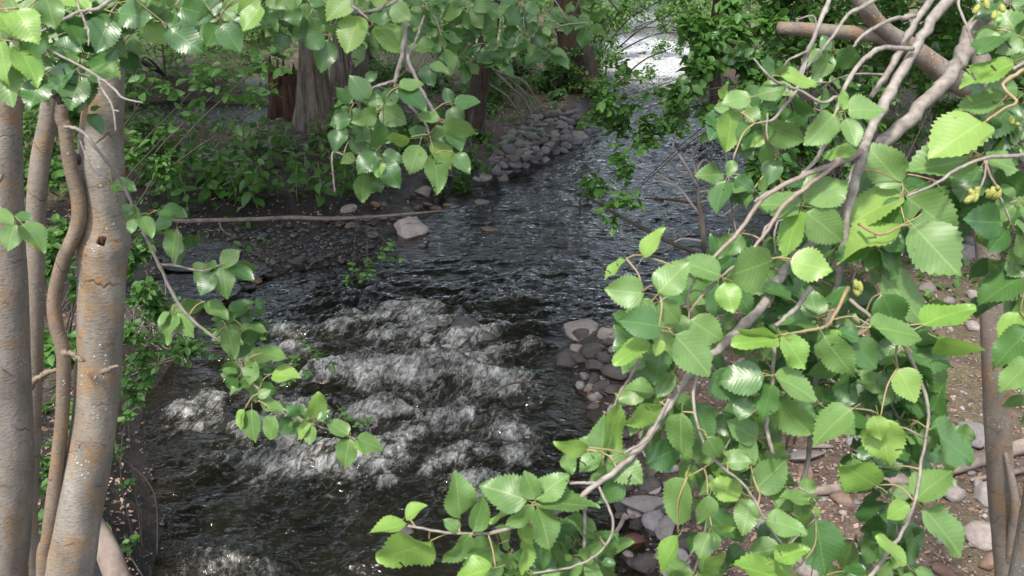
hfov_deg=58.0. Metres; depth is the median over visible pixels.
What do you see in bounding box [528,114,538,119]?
stone
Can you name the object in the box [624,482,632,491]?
stone
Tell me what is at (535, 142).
stone
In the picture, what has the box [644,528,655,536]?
stone
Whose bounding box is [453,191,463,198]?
stone
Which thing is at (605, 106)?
leafy shrub
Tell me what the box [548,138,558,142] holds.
stone
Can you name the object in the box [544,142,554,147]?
stone
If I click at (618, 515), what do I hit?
stone
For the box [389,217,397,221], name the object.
stone
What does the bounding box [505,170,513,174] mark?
stone
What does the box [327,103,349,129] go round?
leafy plant
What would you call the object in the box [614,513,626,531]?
driftwood
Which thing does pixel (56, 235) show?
leafy shrub
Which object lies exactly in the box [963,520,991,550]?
stone
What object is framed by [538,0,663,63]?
leafy shrub
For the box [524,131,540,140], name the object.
stone
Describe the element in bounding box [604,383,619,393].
stone
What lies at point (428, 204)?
stone
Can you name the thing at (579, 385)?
stone
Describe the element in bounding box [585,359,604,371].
stone
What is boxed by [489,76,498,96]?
leafy plant
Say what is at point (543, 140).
stone
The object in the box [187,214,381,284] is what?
mud bar stones
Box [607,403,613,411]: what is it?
stone
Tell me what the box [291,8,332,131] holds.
cottonwood tree
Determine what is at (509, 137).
stone
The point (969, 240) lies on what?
stone
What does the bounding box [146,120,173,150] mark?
leafy plant
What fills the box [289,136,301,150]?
leafy plant
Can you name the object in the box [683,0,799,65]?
leafy shrub
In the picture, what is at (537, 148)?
stone
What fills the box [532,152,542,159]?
stone
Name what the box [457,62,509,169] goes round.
leafy shrub
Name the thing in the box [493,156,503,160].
stone
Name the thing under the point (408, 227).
stone
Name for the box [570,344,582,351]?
stone
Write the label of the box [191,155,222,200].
leafy plant
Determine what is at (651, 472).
stone
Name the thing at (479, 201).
stone
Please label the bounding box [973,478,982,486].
stone
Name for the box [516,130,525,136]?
stone
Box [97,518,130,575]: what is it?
leaning log
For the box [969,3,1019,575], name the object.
alder tree
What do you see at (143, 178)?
leafy plant
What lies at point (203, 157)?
leafy plant
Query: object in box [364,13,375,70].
background tree
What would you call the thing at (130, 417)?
leafy plant
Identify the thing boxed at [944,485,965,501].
stone
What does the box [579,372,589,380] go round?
stone
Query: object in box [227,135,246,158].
leafy plant
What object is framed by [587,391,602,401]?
stone
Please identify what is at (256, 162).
leafy plant
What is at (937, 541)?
stone
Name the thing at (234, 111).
fallen log
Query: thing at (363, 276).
leafy shrub
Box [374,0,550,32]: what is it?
leafy shrub
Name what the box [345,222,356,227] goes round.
stone
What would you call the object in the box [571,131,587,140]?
stone
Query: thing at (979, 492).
stone
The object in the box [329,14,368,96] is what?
background tree
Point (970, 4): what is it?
leafy shrub
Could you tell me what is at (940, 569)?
stone
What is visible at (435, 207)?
stone
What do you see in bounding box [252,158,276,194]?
leafy plant
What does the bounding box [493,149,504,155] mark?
stone
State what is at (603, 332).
stone
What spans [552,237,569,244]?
stone
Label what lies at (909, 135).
leafy shrub
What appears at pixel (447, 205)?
stone
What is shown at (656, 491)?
stone
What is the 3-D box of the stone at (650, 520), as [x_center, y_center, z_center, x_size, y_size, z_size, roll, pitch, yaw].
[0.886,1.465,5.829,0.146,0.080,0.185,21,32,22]
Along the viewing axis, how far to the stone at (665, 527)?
5.70 m
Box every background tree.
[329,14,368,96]
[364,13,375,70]
[464,0,500,131]
[554,0,598,95]
[709,0,722,104]
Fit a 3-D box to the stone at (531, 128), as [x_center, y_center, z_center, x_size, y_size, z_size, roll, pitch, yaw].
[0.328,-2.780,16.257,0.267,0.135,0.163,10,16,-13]
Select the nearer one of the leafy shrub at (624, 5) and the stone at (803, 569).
the stone at (803, 569)
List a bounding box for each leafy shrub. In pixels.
[23,0,236,200]
[23,55,111,533]
[43,130,206,409]
[65,34,292,340]
[70,297,337,398]
[160,0,417,54]
[336,226,404,285]
[347,53,458,152]
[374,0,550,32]
[417,163,495,194]
[457,0,579,102]
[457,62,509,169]
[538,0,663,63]
[538,25,623,98]
[570,52,736,236]
[581,0,712,62]
[588,0,711,37]
[589,34,683,84]
[650,0,824,195]
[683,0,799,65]
[730,150,854,449]
[757,0,992,324]
[760,0,1014,144]
[878,41,1023,216]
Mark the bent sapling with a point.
(497, 72)
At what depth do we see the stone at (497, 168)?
13.36 m
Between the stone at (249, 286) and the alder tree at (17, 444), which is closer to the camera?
the alder tree at (17, 444)
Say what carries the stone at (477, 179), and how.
on the stone at (483, 177)
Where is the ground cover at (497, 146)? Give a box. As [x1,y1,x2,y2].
[23,0,1023,413]
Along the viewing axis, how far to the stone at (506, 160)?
14.04 m
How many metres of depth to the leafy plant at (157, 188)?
11.94 m
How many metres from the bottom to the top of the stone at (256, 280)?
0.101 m
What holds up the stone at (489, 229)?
in the creek water at (518, 282)
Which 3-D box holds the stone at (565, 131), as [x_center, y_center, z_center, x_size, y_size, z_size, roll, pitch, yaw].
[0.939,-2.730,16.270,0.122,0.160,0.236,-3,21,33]
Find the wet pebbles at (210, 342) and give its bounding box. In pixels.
[38,104,776,575]
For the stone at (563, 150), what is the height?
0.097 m
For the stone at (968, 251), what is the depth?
9.73 m
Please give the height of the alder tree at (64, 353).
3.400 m
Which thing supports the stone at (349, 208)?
on the ground at (567, 380)
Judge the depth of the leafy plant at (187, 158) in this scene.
12.99 m
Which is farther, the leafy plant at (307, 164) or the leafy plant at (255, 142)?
the leafy plant at (255, 142)
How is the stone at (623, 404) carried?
on the ground at (567, 380)
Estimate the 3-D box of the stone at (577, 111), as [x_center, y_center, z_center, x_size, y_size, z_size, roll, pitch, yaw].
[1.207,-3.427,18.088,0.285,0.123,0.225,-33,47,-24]
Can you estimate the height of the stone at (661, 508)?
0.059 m
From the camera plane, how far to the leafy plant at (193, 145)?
13.09 m
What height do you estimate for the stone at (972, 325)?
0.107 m
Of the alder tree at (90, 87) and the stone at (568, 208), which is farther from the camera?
the stone at (568, 208)
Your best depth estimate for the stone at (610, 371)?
7.56 m
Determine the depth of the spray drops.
7.52 m
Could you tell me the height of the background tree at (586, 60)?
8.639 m
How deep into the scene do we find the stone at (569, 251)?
10.72 m
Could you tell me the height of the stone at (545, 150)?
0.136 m
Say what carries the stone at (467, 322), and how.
in the creek water at (518, 282)
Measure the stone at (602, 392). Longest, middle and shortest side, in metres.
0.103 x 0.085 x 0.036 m
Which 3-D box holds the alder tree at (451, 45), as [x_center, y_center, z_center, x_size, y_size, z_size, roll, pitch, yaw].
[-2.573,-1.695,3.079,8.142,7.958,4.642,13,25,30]
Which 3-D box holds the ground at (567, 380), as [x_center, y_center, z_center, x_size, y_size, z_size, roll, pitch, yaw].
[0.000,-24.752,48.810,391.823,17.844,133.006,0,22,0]
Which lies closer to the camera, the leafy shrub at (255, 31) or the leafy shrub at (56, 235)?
the leafy shrub at (56, 235)
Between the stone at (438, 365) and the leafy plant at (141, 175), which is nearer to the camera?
the stone at (438, 365)
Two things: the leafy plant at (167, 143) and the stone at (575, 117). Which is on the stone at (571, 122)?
the stone at (575, 117)
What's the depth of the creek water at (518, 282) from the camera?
7.78 m
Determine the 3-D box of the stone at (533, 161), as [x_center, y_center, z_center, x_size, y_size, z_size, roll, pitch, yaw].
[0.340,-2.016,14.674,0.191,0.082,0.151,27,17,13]
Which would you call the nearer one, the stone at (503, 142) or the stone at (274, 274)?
the stone at (274, 274)
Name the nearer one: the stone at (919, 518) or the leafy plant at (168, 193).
the stone at (919, 518)
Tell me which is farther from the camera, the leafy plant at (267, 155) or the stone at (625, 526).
the leafy plant at (267, 155)
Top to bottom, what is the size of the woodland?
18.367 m
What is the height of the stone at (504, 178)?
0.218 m
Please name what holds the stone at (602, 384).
on the ground at (567, 380)
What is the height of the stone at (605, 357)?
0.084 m
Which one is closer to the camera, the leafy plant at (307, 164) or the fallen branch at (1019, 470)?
the fallen branch at (1019, 470)
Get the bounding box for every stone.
[241,284,256,290]
[249,274,262,283]
[268,271,278,276]
[290,256,305,264]
[321,124,335,132]
[340,204,357,212]
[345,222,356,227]
[371,201,380,207]
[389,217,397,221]
[393,216,428,242]
[398,525,413,536]
[399,208,415,218]
[409,192,416,198]
[413,205,421,210]
[415,186,431,196]
[423,202,432,206]
[430,205,441,212]
[435,347,458,371]
[443,203,453,209]
[449,315,498,341]
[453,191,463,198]
[473,176,480,181]
[474,199,489,204]
[479,173,491,181]
[481,227,497,230]
[491,165,500,176]
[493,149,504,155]
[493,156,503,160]
[497,173,508,182]
[498,161,508,168]
[499,140,508,144]
[500,134,514,140]
[501,144,515,154]
[501,158,510,162]
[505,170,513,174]
[507,129,516,135]
[507,160,522,168]
[510,155,520,162]
[513,139,528,146]
[514,148,525,155]
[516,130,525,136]
[520,154,534,161]
[522,162,529,169]
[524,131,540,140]
[525,119,533,124]
[525,126,536,130]
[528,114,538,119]
[530,159,538,163]
[531,140,539,145]
[532,146,540,151]
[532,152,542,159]
[533,118,540,123]
[538,137,548,144]
[540,146,550,154]
[541,133,550,138]
[541,155,549,163]
[543,110,557,118]
[544,118,553,122]
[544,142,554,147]
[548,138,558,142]
[550,132,559,138]
[550,149,559,154]
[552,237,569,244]
[554,349,574,369]
[557,122,567,129]
[557,176,570,179]
[558,134,574,142]
[558,148,567,153]
[558,207,577,210]
[560,249,576,253]
[561,128,569,134]
[561,141,572,148]
[562,319,598,341]
[563,118,575,125]
[570,108,580,114]
[570,115,580,120]
[570,137,582,147]
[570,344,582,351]
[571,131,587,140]
[571,351,588,363]
[572,328,589,340]
[575,381,585,389]
[576,114,585,122]
[579,343,603,359]
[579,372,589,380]
[583,129,591,134]
[583,383,593,391]
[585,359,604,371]
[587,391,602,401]
[587,402,600,409]
[588,372,599,383]
[592,379,609,392]
[597,327,613,338]
[597,352,611,363]
[598,389,608,395]
[600,363,628,381]
[603,337,614,346]
[604,327,615,339]
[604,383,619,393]
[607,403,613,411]
[608,345,616,353]
[613,397,629,406]
[614,499,627,512]
[614,512,627,519]
[620,495,663,512]
[620,532,643,550]
[621,522,627,530]
[621,550,635,561]
[622,428,632,439]
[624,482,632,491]
[626,557,633,569]
[627,507,642,517]
[628,371,636,378]
[629,469,647,478]
[629,516,642,529]
[630,510,642,518]
[630,552,658,574]
[635,489,650,495]
[638,476,662,495]
[641,510,663,531]
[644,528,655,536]
[646,467,657,476]
[649,486,661,495]
[651,543,658,548]
[654,504,667,514]
[654,515,674,540]
[657,491,664,496]
[661,428,665,439]
[669,464,678,472]
[676,548,691,564]
[678,535,688,552]
[755,510,775,528]
[790,450,824,461]
[795,464,813,478]
[795,557,818,575]
[812,443,833,448]
[829,492,853,505]
[834,324,862,335]
[845,435,860,446]
[879,485,893,501]
[916,512,923,523]
[918,282,936,292]
[931,561,955,575]
[935,537,943,544]
[942,296,955,303]
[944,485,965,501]
[957,421,984,448]
[961,243,975,259]
[962,236,973,245]
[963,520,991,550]
[965,320,979,331]
[966,290,976,298]
[972,481,987,505]
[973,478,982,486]
[978,551,993,571]
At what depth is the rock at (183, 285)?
9.48 m
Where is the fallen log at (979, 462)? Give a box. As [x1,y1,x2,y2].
[811,438,1023,495]
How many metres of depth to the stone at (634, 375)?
7.58 m
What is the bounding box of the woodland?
[429,0,913,19]
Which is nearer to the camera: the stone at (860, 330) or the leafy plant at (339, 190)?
the stone at (860, 330)
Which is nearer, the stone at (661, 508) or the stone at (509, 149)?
the stone at (661, 508)
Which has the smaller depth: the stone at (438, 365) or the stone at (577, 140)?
the stone at (438, 365)
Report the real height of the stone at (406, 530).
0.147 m
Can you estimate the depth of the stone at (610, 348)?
8.03 m
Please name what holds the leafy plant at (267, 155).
on the ground at (567, 380)
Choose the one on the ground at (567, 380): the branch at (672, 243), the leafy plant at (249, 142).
the leafy plant at (249, 142)
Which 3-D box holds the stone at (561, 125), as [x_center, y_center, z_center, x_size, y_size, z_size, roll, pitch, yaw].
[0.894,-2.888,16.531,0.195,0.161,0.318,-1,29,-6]
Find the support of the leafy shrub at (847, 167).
on the ground at (567, 380)
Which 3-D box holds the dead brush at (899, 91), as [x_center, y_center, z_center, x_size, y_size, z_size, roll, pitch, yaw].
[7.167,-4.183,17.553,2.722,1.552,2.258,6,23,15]
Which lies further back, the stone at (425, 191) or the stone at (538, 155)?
the stone at (538, 155)
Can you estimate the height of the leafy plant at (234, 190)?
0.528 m
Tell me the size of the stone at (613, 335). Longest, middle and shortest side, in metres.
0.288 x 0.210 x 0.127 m
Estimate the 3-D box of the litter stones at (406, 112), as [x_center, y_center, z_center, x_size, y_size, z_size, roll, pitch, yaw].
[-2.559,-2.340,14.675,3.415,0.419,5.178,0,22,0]
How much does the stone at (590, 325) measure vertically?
0.141 m
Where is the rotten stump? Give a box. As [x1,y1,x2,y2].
[267,56,297,121]
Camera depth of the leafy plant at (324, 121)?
13.96 m
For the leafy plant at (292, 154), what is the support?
on the ground at (567, 380)
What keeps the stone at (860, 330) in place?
on the ground at (567, 380)
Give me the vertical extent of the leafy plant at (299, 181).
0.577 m
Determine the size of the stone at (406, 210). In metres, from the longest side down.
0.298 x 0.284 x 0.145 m
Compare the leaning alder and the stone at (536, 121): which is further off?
the stone at (536, 121)
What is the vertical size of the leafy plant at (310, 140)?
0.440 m
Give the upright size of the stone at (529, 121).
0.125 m
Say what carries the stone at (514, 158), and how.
on the stone at (517, 165)
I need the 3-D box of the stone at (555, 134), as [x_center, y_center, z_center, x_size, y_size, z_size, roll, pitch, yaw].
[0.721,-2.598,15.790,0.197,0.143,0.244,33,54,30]
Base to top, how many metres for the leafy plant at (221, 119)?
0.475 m
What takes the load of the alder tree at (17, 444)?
on the ground at (567, 380)
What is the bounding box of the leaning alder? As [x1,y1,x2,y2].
[776,0,1023,142]
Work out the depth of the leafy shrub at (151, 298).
5.60 m
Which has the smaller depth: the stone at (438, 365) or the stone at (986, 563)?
the stone at (986, 563)
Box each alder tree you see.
[0,0,47,575]
[0,0,382,575]
[25,36,60,575]
[36,93,86,575]
[137,0,619,201]
[368,0,1023,575]
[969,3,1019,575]
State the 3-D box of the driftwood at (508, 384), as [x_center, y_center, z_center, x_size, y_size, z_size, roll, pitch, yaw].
[0.027,0.789,7.394,0.533,0.076,0.046,-13,25,-30]
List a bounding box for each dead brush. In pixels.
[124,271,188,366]
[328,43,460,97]
[806,124,920,179]
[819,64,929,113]
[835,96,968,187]
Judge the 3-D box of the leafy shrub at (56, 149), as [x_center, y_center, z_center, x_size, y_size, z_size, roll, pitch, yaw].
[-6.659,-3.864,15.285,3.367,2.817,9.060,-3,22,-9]
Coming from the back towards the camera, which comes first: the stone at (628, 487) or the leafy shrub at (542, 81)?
the leafy shrub at (542, 81)
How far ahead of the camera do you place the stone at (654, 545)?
5.64 m
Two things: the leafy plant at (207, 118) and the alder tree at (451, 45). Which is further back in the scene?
the leafy plant at (207, 118)
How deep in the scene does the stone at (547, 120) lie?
16.90 m
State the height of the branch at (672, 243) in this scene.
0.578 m
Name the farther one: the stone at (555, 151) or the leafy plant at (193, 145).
the stone at (555, 151)
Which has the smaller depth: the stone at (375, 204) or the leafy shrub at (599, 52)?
the stone at (375, 204)
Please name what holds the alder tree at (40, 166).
on the ground at (567, 380)
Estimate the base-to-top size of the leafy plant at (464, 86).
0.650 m
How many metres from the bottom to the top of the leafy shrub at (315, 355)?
0.916 m
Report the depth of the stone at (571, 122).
17.05 m
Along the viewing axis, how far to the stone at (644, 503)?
5.95 m
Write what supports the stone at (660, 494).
on the ground at (567, 380)
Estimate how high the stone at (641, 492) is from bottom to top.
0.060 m
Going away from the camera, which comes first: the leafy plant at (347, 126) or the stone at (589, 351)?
the stone at (589, 351)
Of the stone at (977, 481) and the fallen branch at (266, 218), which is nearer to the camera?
the stone at (977, 481)
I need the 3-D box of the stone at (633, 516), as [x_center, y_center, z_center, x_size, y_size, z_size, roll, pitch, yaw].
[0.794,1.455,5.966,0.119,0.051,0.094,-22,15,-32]
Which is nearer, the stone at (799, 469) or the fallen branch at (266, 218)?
the stone at (799, 469)
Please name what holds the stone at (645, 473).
on the ground at (567, 380)
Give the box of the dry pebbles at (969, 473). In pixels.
[65,75,1023,573]
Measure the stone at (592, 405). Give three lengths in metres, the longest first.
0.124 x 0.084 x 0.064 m
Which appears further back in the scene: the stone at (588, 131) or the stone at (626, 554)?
the stone at (588, 131)
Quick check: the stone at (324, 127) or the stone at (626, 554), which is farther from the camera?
the stone at (324, 127)
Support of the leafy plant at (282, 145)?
on the ground at (567, 380)
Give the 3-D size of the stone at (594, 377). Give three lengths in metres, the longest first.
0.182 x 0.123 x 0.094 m
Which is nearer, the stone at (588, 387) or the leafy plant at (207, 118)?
the stone at (588, 387)
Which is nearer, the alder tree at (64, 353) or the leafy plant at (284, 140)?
the alder tree at (64, 353)
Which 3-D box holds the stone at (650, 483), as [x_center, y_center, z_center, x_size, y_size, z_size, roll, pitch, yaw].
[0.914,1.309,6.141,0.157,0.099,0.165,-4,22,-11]
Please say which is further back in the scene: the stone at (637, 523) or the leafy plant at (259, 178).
the leafy plant at (259, 178)
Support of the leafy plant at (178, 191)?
on the ground at (567, 380)
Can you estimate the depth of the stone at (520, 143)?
14.91 m
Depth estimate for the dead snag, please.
10.41 m
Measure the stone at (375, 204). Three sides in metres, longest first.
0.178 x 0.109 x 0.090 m
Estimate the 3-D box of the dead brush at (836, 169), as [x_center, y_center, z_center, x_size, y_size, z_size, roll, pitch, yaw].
[5.253,-1.956,13.120,2.281,0.940,1.111,0,22,0]
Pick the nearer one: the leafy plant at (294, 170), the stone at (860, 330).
the stone at (860, 330)
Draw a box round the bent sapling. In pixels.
[338,35,543,114]
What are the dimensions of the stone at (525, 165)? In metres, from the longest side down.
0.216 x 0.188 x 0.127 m
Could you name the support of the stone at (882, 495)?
on the ground at (567, 380)
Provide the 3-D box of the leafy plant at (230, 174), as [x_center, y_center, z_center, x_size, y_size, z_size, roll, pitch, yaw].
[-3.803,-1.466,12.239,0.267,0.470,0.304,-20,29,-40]
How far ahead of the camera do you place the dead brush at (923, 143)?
12.73 m
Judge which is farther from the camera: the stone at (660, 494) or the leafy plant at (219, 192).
the leafy plant at (219, 192)
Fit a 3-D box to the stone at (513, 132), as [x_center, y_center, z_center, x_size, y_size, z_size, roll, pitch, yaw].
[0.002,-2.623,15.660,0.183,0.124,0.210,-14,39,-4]
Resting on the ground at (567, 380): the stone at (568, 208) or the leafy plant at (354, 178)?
the leafy plant at (354, 178)
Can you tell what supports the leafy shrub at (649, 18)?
on the ground at (567, 380)
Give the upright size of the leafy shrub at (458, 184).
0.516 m
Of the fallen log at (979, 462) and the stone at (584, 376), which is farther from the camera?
the stone at (584, 376)
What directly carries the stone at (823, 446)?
on the ground at (567, 380)
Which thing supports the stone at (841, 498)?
on the ground at (567, 380)
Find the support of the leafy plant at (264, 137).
on the ground at (567, 380)
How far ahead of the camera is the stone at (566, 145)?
15.66 m
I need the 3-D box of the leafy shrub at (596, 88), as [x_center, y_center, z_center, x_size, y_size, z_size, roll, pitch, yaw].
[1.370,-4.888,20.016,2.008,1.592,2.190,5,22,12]
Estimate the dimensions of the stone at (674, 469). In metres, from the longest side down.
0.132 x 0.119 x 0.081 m
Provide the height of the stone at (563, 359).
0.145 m
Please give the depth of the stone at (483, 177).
13.01 m
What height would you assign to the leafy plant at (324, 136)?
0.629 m
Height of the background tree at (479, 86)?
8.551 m
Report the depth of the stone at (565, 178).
13.75 m
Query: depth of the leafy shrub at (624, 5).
24.90 m
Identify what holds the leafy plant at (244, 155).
on the ground at (567, 380)
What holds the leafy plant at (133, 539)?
on the ground at (567, 380)
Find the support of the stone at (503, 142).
on the ground at (567, 380)
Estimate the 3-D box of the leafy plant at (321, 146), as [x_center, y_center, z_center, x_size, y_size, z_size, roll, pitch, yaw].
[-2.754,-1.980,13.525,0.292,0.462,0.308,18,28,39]
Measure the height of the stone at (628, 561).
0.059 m
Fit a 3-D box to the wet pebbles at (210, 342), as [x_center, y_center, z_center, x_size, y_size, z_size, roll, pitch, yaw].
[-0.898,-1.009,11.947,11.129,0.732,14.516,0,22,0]
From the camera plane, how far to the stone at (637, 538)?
5.78 m
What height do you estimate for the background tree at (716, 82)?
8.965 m
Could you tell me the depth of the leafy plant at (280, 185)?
12.19 m
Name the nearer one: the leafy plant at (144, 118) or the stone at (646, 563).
the stone at (646, 563)
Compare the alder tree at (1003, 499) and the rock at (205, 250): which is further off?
the rock at (205, 250)
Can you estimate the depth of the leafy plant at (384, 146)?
12.56 m
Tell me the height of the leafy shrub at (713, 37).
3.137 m
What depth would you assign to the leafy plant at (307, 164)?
12.50 m
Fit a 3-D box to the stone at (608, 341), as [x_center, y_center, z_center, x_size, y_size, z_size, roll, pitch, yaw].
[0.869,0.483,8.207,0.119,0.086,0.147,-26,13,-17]
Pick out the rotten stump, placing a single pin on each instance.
(284, 106)
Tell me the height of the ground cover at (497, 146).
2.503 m
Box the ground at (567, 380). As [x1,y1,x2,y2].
[23,0,1023,575]
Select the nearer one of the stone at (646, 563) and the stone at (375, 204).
the stone at (646, 563)
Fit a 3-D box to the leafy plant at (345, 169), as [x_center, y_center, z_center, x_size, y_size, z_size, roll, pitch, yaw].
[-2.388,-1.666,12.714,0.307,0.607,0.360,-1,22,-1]
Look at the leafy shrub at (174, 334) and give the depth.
8.15 m
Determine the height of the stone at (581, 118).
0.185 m
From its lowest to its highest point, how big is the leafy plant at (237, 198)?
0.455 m
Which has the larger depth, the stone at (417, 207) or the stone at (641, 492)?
the stone at (417, 207)
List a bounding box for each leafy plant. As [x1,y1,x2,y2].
[113,362,157,562]
[120,534,142,575]
[132,151,146,177]
[134,155,150,184]
[135,116,145,141]
[137,154,152,184]
[145,169,166,195]
[146,105,159,118]
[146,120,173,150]
[155,161,188,202]
[159,182,173,199]
[168,143,192,185]
[171,173,202,206]
[178,129,206,163]
[179,140,195,167]
[187,158,204,183]
[190,138,219,173]
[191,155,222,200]
[195,146,212,180]
[196,108,210,123]
[199,150,235,189]
[202,147,232,199]
[214,161,238,191]
[215,111,225,122]
[218,162,248,200]
[222,170,243,202]
[227,133,239,161]
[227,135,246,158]
[230,142,253,177]
[235,153,257,183]
[236,163,266,207]
[237,157,259,193]
[243,116,266,150]
[244,122,267,153]
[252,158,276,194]
[253,156,270,179]
[261,124,275,143]
[261,135,283,169]
[267,169,286,197]
[272,130,288,151]
[278,123,295,150]
[281,160,310,201]
[283,146,298,170]
[286,157,314,188]
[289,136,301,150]
[292,143,318,187]
[302,162,336,206]
[307,119,327,150]
[308,120,322,144]
[312,138,330,160]
[321,148,344,190]
[322,114,335,142]
[326,145,349,184]
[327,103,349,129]
[329,159,353,197]
[336,405,371,426]
[344,164,357,187]
[371,144,389,187]
[455,74,471,95]
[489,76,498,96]
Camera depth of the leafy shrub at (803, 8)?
7.88 m
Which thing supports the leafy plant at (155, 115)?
on the ground at (567, 380)
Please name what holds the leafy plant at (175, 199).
on the ground at (567, 380)
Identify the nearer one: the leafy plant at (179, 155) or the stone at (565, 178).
the leafy plant at (179, 155)
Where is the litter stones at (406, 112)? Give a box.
[230,110,452,194]
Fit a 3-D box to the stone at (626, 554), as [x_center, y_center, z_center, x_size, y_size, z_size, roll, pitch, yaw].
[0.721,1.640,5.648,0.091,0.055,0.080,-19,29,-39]
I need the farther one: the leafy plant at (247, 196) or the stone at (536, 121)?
the stone at (536, 121)
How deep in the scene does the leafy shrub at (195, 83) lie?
5.93 m
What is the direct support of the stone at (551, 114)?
on the ground at (567, 380)
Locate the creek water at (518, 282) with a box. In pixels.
[140,0,771,575]
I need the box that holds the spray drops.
[162,314,531,473]
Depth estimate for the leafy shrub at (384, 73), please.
17.56 m
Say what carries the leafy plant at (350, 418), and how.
on the ground at (567, 380)
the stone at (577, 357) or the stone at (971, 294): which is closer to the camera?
the stone at (577, 357)
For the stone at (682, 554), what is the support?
on the ground at (567, 380)
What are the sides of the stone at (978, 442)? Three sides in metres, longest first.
0.360 x 0.187 x 0.079 m
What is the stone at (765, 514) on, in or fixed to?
on the ground at (567, 380)
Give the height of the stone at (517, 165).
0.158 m
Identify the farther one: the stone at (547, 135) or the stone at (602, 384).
the stone at (547, 135)
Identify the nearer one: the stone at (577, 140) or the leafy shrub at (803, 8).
the leafy shrub at (803, 8)
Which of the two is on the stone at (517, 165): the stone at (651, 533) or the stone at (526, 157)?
the stone at (526, 157)
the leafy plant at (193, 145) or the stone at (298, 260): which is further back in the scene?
the leafy plant at (193, 145)
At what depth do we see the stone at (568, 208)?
12.32 m
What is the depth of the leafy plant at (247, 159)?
12.27 m
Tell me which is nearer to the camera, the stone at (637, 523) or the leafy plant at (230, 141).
the stone at (637, 523)
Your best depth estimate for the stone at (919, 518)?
5.58 m
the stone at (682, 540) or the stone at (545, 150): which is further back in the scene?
the stone at (545, 150)
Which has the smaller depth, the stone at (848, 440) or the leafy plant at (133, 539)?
the leafy plant at (133, 539)
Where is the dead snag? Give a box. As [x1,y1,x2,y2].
[635,136,737,252]
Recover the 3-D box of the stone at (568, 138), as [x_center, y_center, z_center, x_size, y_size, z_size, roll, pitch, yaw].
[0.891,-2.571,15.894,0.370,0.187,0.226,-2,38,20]
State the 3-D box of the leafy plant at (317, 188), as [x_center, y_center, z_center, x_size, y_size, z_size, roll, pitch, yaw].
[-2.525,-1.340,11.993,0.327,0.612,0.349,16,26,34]
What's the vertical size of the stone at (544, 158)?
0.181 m
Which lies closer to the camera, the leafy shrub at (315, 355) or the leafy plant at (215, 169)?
the leafy shrub at (315, 355)
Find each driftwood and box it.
[488,381,543,397]
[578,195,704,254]
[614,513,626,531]
[625,512,635,519]
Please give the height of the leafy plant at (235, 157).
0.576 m
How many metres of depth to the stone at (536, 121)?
16.76 m
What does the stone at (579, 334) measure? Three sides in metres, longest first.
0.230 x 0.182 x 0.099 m
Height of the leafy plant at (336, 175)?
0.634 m
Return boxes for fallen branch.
[131,209,459,246]
[970,466,1023,481]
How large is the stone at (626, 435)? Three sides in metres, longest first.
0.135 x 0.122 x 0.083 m
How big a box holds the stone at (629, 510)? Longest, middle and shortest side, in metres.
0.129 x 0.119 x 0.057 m
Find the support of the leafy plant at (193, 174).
on the ground at (567, 380)
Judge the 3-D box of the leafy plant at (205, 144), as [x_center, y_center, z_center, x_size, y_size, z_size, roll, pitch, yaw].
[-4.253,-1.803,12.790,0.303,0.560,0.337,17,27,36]
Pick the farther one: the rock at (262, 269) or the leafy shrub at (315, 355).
the rock at (262, 269)
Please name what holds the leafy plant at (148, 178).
on the ground at (567, 380)
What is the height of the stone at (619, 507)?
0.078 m
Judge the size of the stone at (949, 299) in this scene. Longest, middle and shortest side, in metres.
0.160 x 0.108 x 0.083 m
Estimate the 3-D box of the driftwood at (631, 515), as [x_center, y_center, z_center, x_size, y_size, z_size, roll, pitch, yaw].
[0.749,1.446,5.865,0.087,0.026,0.024,-15,26,-33]
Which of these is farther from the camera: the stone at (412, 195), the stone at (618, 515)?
the stone at (412, 195)
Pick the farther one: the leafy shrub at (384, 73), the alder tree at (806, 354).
the leafy shrub at (384, 73)
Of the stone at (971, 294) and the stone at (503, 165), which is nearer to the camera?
the stone at (971, 294)
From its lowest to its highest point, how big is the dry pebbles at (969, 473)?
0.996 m
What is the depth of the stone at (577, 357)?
8.00 m
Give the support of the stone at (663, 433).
on the ground at (567, 380)
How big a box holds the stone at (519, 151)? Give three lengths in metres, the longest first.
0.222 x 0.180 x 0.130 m
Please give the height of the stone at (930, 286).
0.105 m

